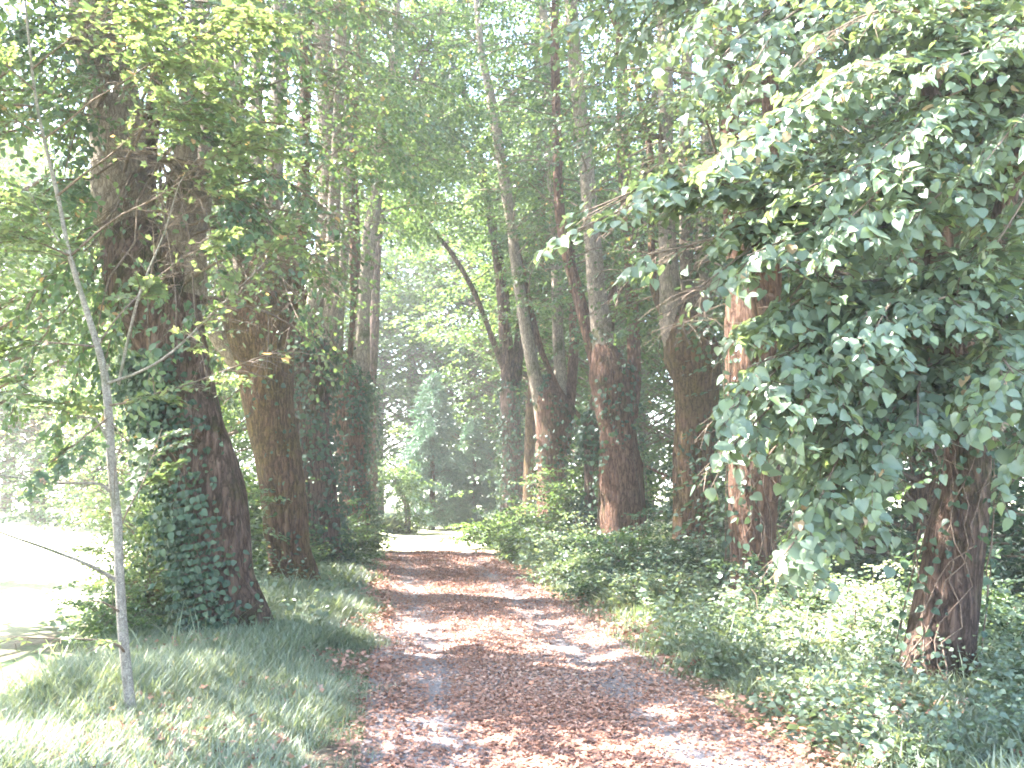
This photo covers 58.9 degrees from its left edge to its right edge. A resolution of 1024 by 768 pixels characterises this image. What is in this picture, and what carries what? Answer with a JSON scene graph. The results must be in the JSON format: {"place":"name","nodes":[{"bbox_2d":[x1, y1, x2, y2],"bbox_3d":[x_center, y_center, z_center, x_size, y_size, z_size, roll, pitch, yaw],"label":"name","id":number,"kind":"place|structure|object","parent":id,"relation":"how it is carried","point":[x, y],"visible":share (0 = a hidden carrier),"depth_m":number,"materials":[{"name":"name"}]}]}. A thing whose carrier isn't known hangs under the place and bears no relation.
{"place":"outdoors","nodes":[
{"label":"outdoors","id":0,"kind":"place"},
{"bbox_2d":[0,485,1023,767],"bbox_3d":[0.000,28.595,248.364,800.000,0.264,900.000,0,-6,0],"label":"ground","id":1,"kind":"structure","parent":0,"point":[30,577],"depth_m":12.12,"materials":[{"name":"beige soil"}]},
{"bbox_2d":[0,126,83,470],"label":"broadleaf tree","id":2,"kind":"object","parent":1,"relation":"on","point":[7,148],"visible":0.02,"depth_m":40.18,"materials":[{"name":"green plant"}]},
{"bbox_2d":[0,133,95,511],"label":"broadleaf tree","id":3,"kind":"object","parent":1,"relation":"on","point":[3,483],"depth_m":45.62,"materials":[{"name":"green plant"}]},
{"bbox_2d":[0,124,116,490],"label":"broadleaf tree","id":4,"kind":"object","parent":1,"relation":"on","point":[24,436],"visible":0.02,"depth_m":37.78,"materials":[{"name":"green plant"}]},
{"bbox_2d":[0,141,130,522],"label":"broadleaf tree","id":5,"kind":"object","parent":1,"relation":"on","point":[30,441],"visible":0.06,"depth_m":33.49,"materials":[{"name":"green plant"}]},
{"bbox_2d":[0,0,208,474],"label":"lime tree","id":6,"kind":"object","parent":1,"relation":"on","point":[14,262],"visible":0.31,"depth_m":10.32,"materials":[{"name":"green plant"}]},
{"bbox_2d":[0,0,213,454],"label":"lime tree","id":7,"kind":"object","parent":1,"relation":"on","point":[35,183],"visible":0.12,"depth_m":14.13,"materials":[{"name":"green plant"}]},
{"bbox_2d":[40,573,181,646],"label":"bush","id":8,"kind":"object","parent":1,"relation":"on","point":[104,618],"visible":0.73,"depth_m":8.33,"materials":[{"name":"green plant"}]},
{"bbox_2d":[0,221,232,529],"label":"broadleaf tree","id":9,"kind":"object","parent":1,"relation":"on","point":[34,507],"visible":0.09,"depth_m":30.23,"materials":[{"name":"green plant"}]},
{"bbox_2d":[0,141,240,496],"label":"broadleaf tree","id":10,"kind":"object","parent":1,"relation":"on","point":[51,377],"visible":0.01,"depth_m":38.84,"materials":[{"name":"green plant"}]},
{"bbox_2d":[52,516,190,618],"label":"bush","id":11,"kind":"object","parent":1,"relation":"on","point":[158,588],"visible":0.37,"depth_m":9.08,"materials":[{"name":"green plant"}]},
{"bbox_2d":[11,318,252,540],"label":"broadleaf tree","id":12,"kind":"object","parent":1,"relation":"on","point":[108,508],"visible":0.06,"depth_m":23.66,"materials":[{"name":"green plant"}]},
{"bbox_2d":[0,0,264,84],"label":"lime tree","id":13,"kind":"object","parent":1,"relation":"on","point":[30,11],"visible":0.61,"depth_m":6.43,"materials":[{"name":"green plant"}]},
{"bbox_2d":[12,250,255,535],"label":"broadleaf tree","id":14,"kind":"object","parent":1,"relation":"on","point":[93,474],"visible":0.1,"depth_m":26.14,"materials":[{"name":"green plant"}]},
{"bbox_2d":[31,484,290,578],"bbox_3d":[-4.675,1.960,12.402,3.422,1.792,2.709,3,-7,-25],"label":"bush","id":15,"kind":"object","parent":1,"relation":"on","point":[134,526],"visible":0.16,"depth_m":12.37,"materials":[{"name":"green plant"}]},
{"bbox_2d":[77,342,256,530],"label":"broadleaf tree","id":16,"kind":"object","parent":1,"relation":"on","point":[240,462],"visible":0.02,"depth_m":28.02,"materials":[{"name":"green plant"}]},
{"bbox_2d":[0,0,340,715],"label":"sapling","id":17,"kind":"object","parent":1,"relation":"on","point":[155,287],"visible":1,"depth_m":5.57,"materials":[{"name":"green plant"}]},
{"bbox_2d":[0,79,390,471],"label":"lime tree","id":18,"kind":"object","parent":1,"relation":"on","point":[99,438],"visible":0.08,"depth_m":18.16,"materials":[{"name":"green plant"}]},
{"bbox_2d":[131,453,263,537],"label":"bush","id":19,"kind":"object","parent":1,"relation":"on","point":[251,474],"visible":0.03,"depth_m":20.44,"materials":[{"name":"green plant"}]},
{"bbox_2d":[94,440,327,558],"bbox_3d":[-5.214,2.160,15.989,3.671,2.270,4.638,-1,-6,7],"label":"bush","id":20,"kind":"object","parent":1,"relation":"on","point":[248,480],"visible":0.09,"depth_m":15.60,"materials":[{"name":"green plant"}]},
{"bbox_2d":[0,0,434,628],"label":"lime tree","id":21,"kind":"object","parent":1,"relation":"on","point":[110,190],"visible":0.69,"depth_m":8.81,"materials":[{"name":"green plant"}]},
{"bbox_2d":[46,342,273,636],"bbox_3d":[-3.295,1.057,8.718,2.075,2.969,1.549,0,-6,0],"label":"climbing ivy","id":22,"kind":"object","parent":21,"relation":"attached to","point":[170,525],"visible":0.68,"depth_m":8.58,"materials":[{"name":"green plant"}]},
{"bbox_2d":[99,177,345,483],"bbox_3d":[-13.093,-1.690,39.234,12.708,15.487,11.990,-2,-7,20],"label":"broadleaf tree","id":23,"kind":"object","parent":1,"relation":"on","point":[217,208],"visible":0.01,"depth_m":38.36,"materials":[{"name":"green plant"}]},
{"bbox_2d":[32,0,473,582],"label":"lime tree","id":24,"kind":"object","parent":1,"relation":"on","point":[264,424],"visible":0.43,"depth_m":13.32,"materials":[{"name":"green plant"}]},
{"bbox_2d":[218,287,319,574],"bbox_3d":[-3.651,0.776,13.586,1.741,4.401,1.190,0,-6,0],"label":"climbing ivy","id":25,"kind":"object","parent":24,"relation":"attached to","point":[236,396],"visible":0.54,"depth_m":13.25,"materials":[{"name":"green plant"}]},
{"bbox_2d":[252,533,333,570],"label":"bush","id":26,"kind":"object","parent":1,"relation":"on","point":[314,552],"visible":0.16,"depth_m":14.19,"materials":[{"name":"green plant"}]},
{"bbox_2d":[210,134,447,485],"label":"broadleaf tree","id":27,"kind":"object","parent":1,"relation":"on","point":[387,328],"visible":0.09,"depth_m":40.42,"materials":[{"name":"green plant"}]},
{"bbox_2d":[309,526,389,565],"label":"bush","id":28,"kind":"object","parent":1,"relation":"on","point":[357,557],"visible":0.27,"depth_m":16.47,"materials":[{"name":"green plant"}]},
{"bbox_2d":[207,0,495,561],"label":"lime tree","id":29,"kind":"object","parent":1,"relation":"on","point":[317,487],"visible":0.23,"depth_m":17.03,"materials":[{"name":"brown plant"}]},
{"bbox_2d":[294,312,357,563],"bbox_3d":[-3.729,1.016,17.027,1.740,4.829,1.659,1,-6,-12],"label":"climbing ivy","id":30,"kind":"object","parent":29,"relation":"attached to","point":[336,460],"visible":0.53,"depth_m":16.66,"materials":[{"name":"green plant"}]},
{"bbox_2d":[210,0,521,531],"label":"lime tree","id":31,"kind":"object","parent":1,"relation":"on","point":[360,355],"visible":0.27,"depth_m":21.93,"materials":[{"name":"green plant"}]},
{"bbox_2d":[329,357,394,550],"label":"climbing ivy","id":32,"kind":"object","parent":31,"relation":"attached to","point":[368,391],"visible":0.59,"depth_m":21.17,"materials":[{"name":"green plant"}]},
{"bbox_2d":[341,498,397,552],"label":"bush","id":33,"kind":"object","parent":1,"relation":"on","point":[363,538],"visible":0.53,"depth_m":19.03,"materials":[{"name":"green plant"}]},
{"bbox_2d":[284,111,466,466],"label":"broadleaf tree","id":34,"kind":"object","parent":1,"relation":"on","point":[389,415],"depth_m":53.44,"materials":[{"name":"green plant"}]},
{"bbox_2d":[371,529,401,547],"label":"bush","id":35,"kind":"object","parent":1,"relation":"on","point":[386,542],"visible":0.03,"depth_m":21.96,"materials":[{"name":"green plant"}]},
{"bbox_2d":[337,454,442,534],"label":"tree","id":36,"kind":"object","parent":1,"relation":"on","point":[398,484],"visible":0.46,"depth_m":28.63,"materials":[{"name":"green plant"}]},
{"bbox_2d":[329,236,474,513],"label":"broadleaf tree","id":37,"kind":"object","parent":1,"relation":"on","point":[387,365],"visible":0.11,"depth_m":44.01,"materials":[{"name":"green plant"}]},
{"bbox_2d":[311,0,513,533],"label":"lime tree","id":38,"kind":"object","parent":1,"relation":"on","point":[374,320],"visible":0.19,"depth_m":28.20,"materials":[{"name":"green plant"}]},
{"bbox_2d":[365,385,392,533],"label":"climbing ivy","id":39,"kind":"object","parent":38,"relation":"attached to","point":[379,432],"visible":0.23,"depth_m":26.80,"materials":[{"name":"green plant"}]},
{"bbox_2d":[384,371,482,530],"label":"fir tree","id":40,"kind":"object","parent":1,"relation":"on","point":[447,469],"visible":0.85,"depth_m":31.11,"materials":[{"name":"green plant"}]},
{"bbox_2d":[343,135,548,503],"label":"broadleaf tree","id":41,"kind":"object","parent":1,"relation":"on","point":[414,362],"visible":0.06,"depth_m":45.65,"materials":[{"name":"green plant"}]},
{"bbox_2d":[344,172,577,516],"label":"broadleaf tree","id":42,"kind":"object","parent":1,"relation":"on","point":[400,339],"visible":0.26,"depth_m":40.13,"materials":[{"name":"green plant"}]},
{"bbox_2d":[298,0,625,516],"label":"lime tree","id":43,"kind":"object","parent":1,"relation":"on","point":[510,361],"visible":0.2,"depth_m":29.20,"materials":[{"name":"green plant"}]},
{"bbox_2d":[484,380,535,524],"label":"climbing ivy","id":44,"kind":"object","parent":43,"relation":"attached to","point":[499,481],"visible":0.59,"depth_m":28.62,"materials":[{"name":"green plant"}]},
{"bbox_2d":[344,92,583,509],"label":"broadleaf tree","id":45,"kind":"object","parent":1,"relation":"on","point":[453,283],"visible":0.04,"depth_m":52.07,"materials":[{"name":"green plant"}]},
{"bbox_2d":[439,414,500,529],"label":"fir tree","id":46,"kind":"object","parent":1,"relation":"on","point":[481,493],"visible":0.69,"depth_m":32.17,"materials":[{"name":"green plant"}]},
{"bbox_2d":[436,496,541,547],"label":"bush","id":47,"kind":"object","parent":1,"relation":"on","point":[467,532],"visible":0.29,"depth_m":21.95,"materials":[{"name":"green plant"}]},
{"bbox_2d":[0,510,1023,767],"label":"grass","id":48,"kind":"structure","parent":1,"relation":"on","point":[260,660],"depth_m":6.21,"materials":[{"name":"green plant"}]},
{"bbox_2d":[463,495,575,552],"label":"bush","id":49,"kind":"object","parent":1,"relation":"on","point":[519,520],"visible":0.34,"depth_m":20.06,"materials":[{"name":"green plant"}]},
{"bbox_2d":[381,70,662,513],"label":"broadleaf tree","id":50,"kind":"object","parent":1,"relation":"on","point":[453,310],"visible":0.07,"depth_m":41.53,"materials":[{"name":"green plant"}]},
{"bbox_2d":[486,513,561,559],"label":"bush","id":51,"kind":"object","parent":1,"relation":"on","point":[505,540],"visible":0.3,"depth_m":18.25,"materials":[{"name":"green plant"}]},
{"bbox_2d":[384,154,667,513],"bbox_3d":[0.739,-1.397,34.971,11.362,13.938,10.719,-6,-9,43],"label":"broadleaf tree","id":52,"kind":"object","parent":1,"relation":"on","point":[461,335],"visible":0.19,"depth_m":33.69,"materials":[{"name":"green plant"}]},
{"bbox_2d":[36,509,1023,767],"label":"undergrowth","id":53,"kind":"object","parent":1,"relation":"on","point":[1006,661],"visible":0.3,"depth_m":7.02,"materials":[{"name":"green plant"}]},
{"bbox_2d":[389,0,679,522],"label":"lime tree","id":54,"kind":"object","parent":1,"relation":"on","point":[529,329],"visible":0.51,"depth_m":24.32,"materials":[{"name":"green plant"}]},
{"bbox_2d":[526,373,582,518],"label":"climbing ivy","id":55,"kind":"object","parent":54,"relation":"attached to","point":[544,446],"visible":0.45,"depth_m":23.62,"materials":[{"name":"green plant"}]},
{"bbox_2d":[465,51,625,515],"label":"lime tree","id":56,"kind":"object","parent":1,"relation":"on","point":[529,445],"visible":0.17,"depth_m":26.92,"materials":[{"name":"green plant"}]},
{"bbox_2d":[426,240,673,516],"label":"broadleaf tree","id":57,"kind":"object","parent":1,"relation":"on","point":[490,403],"visible":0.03,"depth_m":37.36,"materials":[{"name":"green plant"}]},
{"bbox_2d":[435,129,666,483],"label":"broadleaf tree","id":58,"kind":"object","parent":1,"relation":"on","point":[511,307],"visible":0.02,"depth_m":47.12,"materials":[{"name":"green plant"}]},
{"bbox_2d":[518,511,606,564],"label":"bush","id":59,"kind":"object","parent":1,"relation":"on","point":[545,551],"visible":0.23,"depth_m":16.25,"materials":[{"name":"green plant"}]},
{"bbox_2d":[515,532,619,583],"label":"bush","id":60,"kind":"object","parent":1,"relation":"on","point":[557,570],"visible":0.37,"depth_m":14.10,"materials":[{"name":"green plant"}]},
{"bbox_2d":[438,0,720,539],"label":"lime tree","id":61,"kind":"object","parent":1,"relation":"on","point":[620,493],"visible":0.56,"depth_m":18.87,"materials":[{"name":"green plant"}]},
{"bbox_2d":[581,332,657,534],"bbox_3d":[2.160,1.120,18.493,1.470,4.450,1.354,0,-6,0],"label":"climbing ivy","id":62,"kind":"object","parent":61,"relation":"attached to","point":[632,368],"visible":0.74,"depth_m":18.20,"materials":[{"name":"green plant"}]},
{"bbox_2d":[493,454,672,535],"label":"bush","id":63,"kind":"object","parent":1,"relation":"on","point":[563,506],"visible":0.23,"depth_m":20.67,"materials":[{"name":"green plant"}]},
{"bbox_2d":[449,108,725,499],"bbox_3d":[3.349,-2.173,31.318,10.733,14.712,11.376,-3,-7,27],"label":"broadleaf tree","id":64,"kind":"object","parent":1,"relation":"on","point":[580,362],"visible":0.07,"depth_m":30.78,"materials":[{"name":"green plant"}]},
{"bbox_2d":[544,522,633,560],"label":"bush","id":65,"kind":"object","parent":1,"relation":"on","point":[568,532],"visible":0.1,"depth_m":15.40,"materials":[{"name":"green plant"}]},
{"bbox_2d":[550,551,667,601],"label":"bush","id":66,"kind":"object","parent":1,"relation":"on","point":[581,588],"visible":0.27,"depth_m":11.77,"materials":[{"name":"green plant"}]},
{"bbox_2d":[551,508,686,585],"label":"bush","id":67,"kind":"object","parent":1,"relation":"on","point":[616,538],"visible":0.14,"depth_m":13.51,"materials":[{"name":"green plant"}]},
{"bbox_2d":[565,522,686,581],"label":"bush","id":68,"kind":"object","parent":1,"relation":"on","point":[622,538],"visible":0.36,"depth_m":12.54,"materials":[{"name":"green plant"}]},
{"bbox_2d":[525,16,735,535],"bbox_3d":[3.309,-3.474,21.511,5.160,14.972,6.443,-3,-7,24],"label":"lime tree","id":69,"kind":"object","parent":1,"relation":"on","point":[588,477],"visible":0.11,"depth_m":20.30,"materials":[{"name":"brown plant"}]},
{"bbox_2d":[562,410,599,537],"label":"climbing ivy","id":70,"kind":"object","parent":69,"relation":"attached to","point":[580,437],"visible":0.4,"depth_m":19.70,"materials":[{"name":"green plant"}]},
{"bbox_2d":[565,140,724,513],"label":"broadleaf tree","id":71,"kind":"object","parent":1,"relation":"on","point":[655,423],"visible":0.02,"depth_m":42.59,"materials":[{"name":"green plant"}]},
{"bbox_2d":[573,114,722,477],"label":"broadleaf tree","id":72,"kind":"object","parent":1,"relation":"on","point":[656,244],"depth_m":55.09,"materials":[{"name":"green plant"}]},
{"bbox_2d":[597,549,727,608],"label":"bush","id":73,"kind":"object","parent":1,"relation":"on","point":[654,586],"visible":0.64,"depth_m":10.62,"materials":[{"name":"green plant"}]},
{"bbox_2d":[510,0,844,553],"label":"lime tree","id":74,"kind":"object","parent":1,"relation":"on","point":[689,409],"visible":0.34,"depth_m":15.01,"materials":[{"name":"green plant"}]},
{"bbox_2d":[645,426,725,551],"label":"climbing ivy","id":75,"kind":"object","parent":74,"relation":"attached to","point":[669,475],"visible":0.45,"depth_m":14.72,"materials":[{"name":"green plant"}]},
{"bbox_2d":[539,146,820,529],"bbox_3d":[5.414,-1.486,26.344,9.808,12.252,9.621,0,-6,-1],"label":"broadleaf tree","id":76,"kind":"object","parent":1,"relation":"on","point":[654,434],"visible":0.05,"depth_m":25.65,"materials":[{"name":"brown plant"}]},
{"bbox_2d":[631,525,729,587],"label":"bush","id":77,"kind":"object","parent":1,"relation":"on","point":[685,546],"visible":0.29,"depth_m":11.71,"materials":[{"name":"green plant"}]},
{"bbox_2d":[646,533,728,593],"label":"bush","id":78,"kind":"object","parent":1,"relation":"on","point":[675,574],"visible":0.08,"depth_m":12.06,"materials":[{"name":"green plant"}]},
{"bbox_2d":[566,59,822,485],"bbox_3d":[8.458,-3.369,34.170,12.564,17.701,11.784,-2,-7,20],"label":"broadleaf tree","id":79,"kind":"object","parent":1,"relation":"on","point":[653,438],"visible":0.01,"depth_m":32.85,"materials":[{"name":"green plant"}]},
{"bbox_2d":[640,482,790,547],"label":"bush","id":80,"kind":"object","parent":1,"relation":"on","point":[716,513],"visible":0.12,"depth_m":15.78,"materials":[{"name":"green plant"}]},
{"bbox_2d":[645,466,789,534],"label":"bush","id":81,"kind":"object","parent":1,"relation":"on","point":[719,492],"visible":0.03,"depth_m":18.88,"materials":[{"name":"green plant"}]},
{"bbox_2d":[696,588,810,635],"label":"bush","id":82,"kind":"object","parent":1,"relation":"on","point":[789,610],"visible":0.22,"depth_m":8.79,"materials":[{"name":"green plant"}]},
{"bbox_2d":[543,0,979,597],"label":"lime tree","id":83,"kind":"object","parent":1,"relation":"on","point":[735,312],"visible":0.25,"depth_m":11.02,"materials":[{"name":"green plant"}]},
{"bbox_2d":[712,354,785,593],"bbox_3d":[2.930,1.195,10.978,0.901,3.118,0.868,3,-7,-28],"label":"climbing ivy","id":84,"kind":"object","parent":83,"relation":"attached to","point":[746,546],"visible":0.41,"depth_m":10.73,"materials":[{"name":"green plant"}]},
{"bbox_2d":[526,0,1023,684],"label":"lime tree","id":85,"kind":"object","parent":1,"relation":"on","point":[898,192],"visible":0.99,"depth_m":5.60,"materials":[{"name":"green plant"}]},
{"bbox_2d":[857,431,1005,681],"bbox_3d":[3.094,1.161,6.827,1.204,2.364,0.869,0,-6,0],"label":"climbing ivy","id":86,"kind":"object","parent":85,"relation":"attached to","point":[966,480],"visible":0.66,"depth_m":6.65,"materials":[{"name":"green plant"}]},
{"bbox_2d":[698,533,868,614],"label":"bush","id":87,"kind":"object","parent":1,"relation":"on","point":[762,587],"visible":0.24,"depth_m":9.58,"materials":[{"name":"green plant"}]},
{"bbox_2d":[748,645,835,686],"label":"bush","id":88,"kind":"object","parent":1,"relation":"on","point":[774,651],"visible":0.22,"depth_m":6.96,"materials":[{"name":"green plant"}]},
{"bbox_2d":[754,618,863,658],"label":"bush","id":89,"kind":"object","parent":1,"relation":"on","point":[794,646],"visible":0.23,"depth_m":7.45,"materials":[{"name":"green plant"}]},
{"bbox_2d":[615,132,1009,547],"bbox_3d":[6.269,-0.773,19.136,7.924,9.302,9.006,5,-8,-38],"label":"broadleaf tree","id":90,"kind":"object","parent":1,"relation":"on","point":[715,300],"visible":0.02,"depth_m":19.91,"materials":[{"name":"green plant"}]},
{"bbox_2d":[638,65,1004,504],"bbox_3d":[8.329,-2.547,24.405,10.241,13.938,10.854,1,-6,-12],"label":"broadleaf tree","id":91,"kind":"object","parent":1,"relation":"on","point":[649,369],"depth_m":24.33,"materials":[{"name":"green plant"}]},
{"bbox_2d":[635,0,1023,597],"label":"broadleaf tree","id":92,"kind":"object","parent":1,"relation":"on","point":[928,469],"visible":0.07,"depth_m":12.59,"materials":[{"name":"green plant"}]},
{"bbox_2d":[761,573,901,622],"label":"bush","id":93,"kind":"object","parent":1,"relation":"on","point":[810,608],"visible":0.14,"depth_m":9.27,"materials":[{"name":"green plant"}]},
{"bbox_2d":[766,595,903,649],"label":"bush","id":94,"kind":"object","parent":1,"relation":"on","point":[852,622],"visible":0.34,"depth_m":7.85,"materials":[{"name":"green plant"}]},
{"bbox_2d":[802,560,918,641],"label":"bush","id":95,"kind":"object","parent":1,"relation":"on","point":[868,593],"visible":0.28,"depth_m":8.64,"materials":[{"name":"green plant"}]},
{"bbox_2d":[834,638,906,684],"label":"bush","id":96,"kind":"object","parent":1,"relation":"on","point":[865,662],"visible":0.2,"depth_m":6.90,"materials":[{"name":"green plant"}]},
{"bbox_2d":[833,0,1023,552],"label":"broadleaf tree","id":97,"kind":"object","parent":1,"relation":"on","point":[1006,430],"visible":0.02,"depth_m":15.66,"materials":[{"name":"green plant"}]},
{"bbox_2d":[870,0,1023,596],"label":"broadleaf tree","id":98,"kind":"object","parent":1,"relation":"on","point":[1014,486],"visible":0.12,"depth_m":10.40,"materials":[{"name":"green plant"}]},
{"bbox_2d":[874,556,1023,653],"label":"bush","id":99,"kind":"object","parent":1,"relation":"on","point":[998,601],"visible":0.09,"depth_m":8.25,"materials":[{"name":"green plant"}]},
{"bbox_2d":[880,2,1023,503],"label":"broadleaf tree","id":100,"kind":"object","parent":1,"relation":"on","point":[1010,439],"depth_m":19.98,"materials":[{"name":"green plant"}]},
{"bbox_2d":[986,613,1023,689],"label":"bush","id":101,"kind":"object","parent":1,"relation":"on","point":[1002,676],"visible":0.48,"depth_m":6.01,"materials":[{"name":"green plant"}]},
{"bbox_2d":[0,0,1023,484],"label":"sky","id":102,"kind":"structure","parent":0,"point":[13,12],"materials":[{"name":"white"}]},
{"bbox_2d":[359,551,810,767],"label":"path","id":103,"kind":"structure","parent":0,"point":[445,740],"depth_m":7.18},
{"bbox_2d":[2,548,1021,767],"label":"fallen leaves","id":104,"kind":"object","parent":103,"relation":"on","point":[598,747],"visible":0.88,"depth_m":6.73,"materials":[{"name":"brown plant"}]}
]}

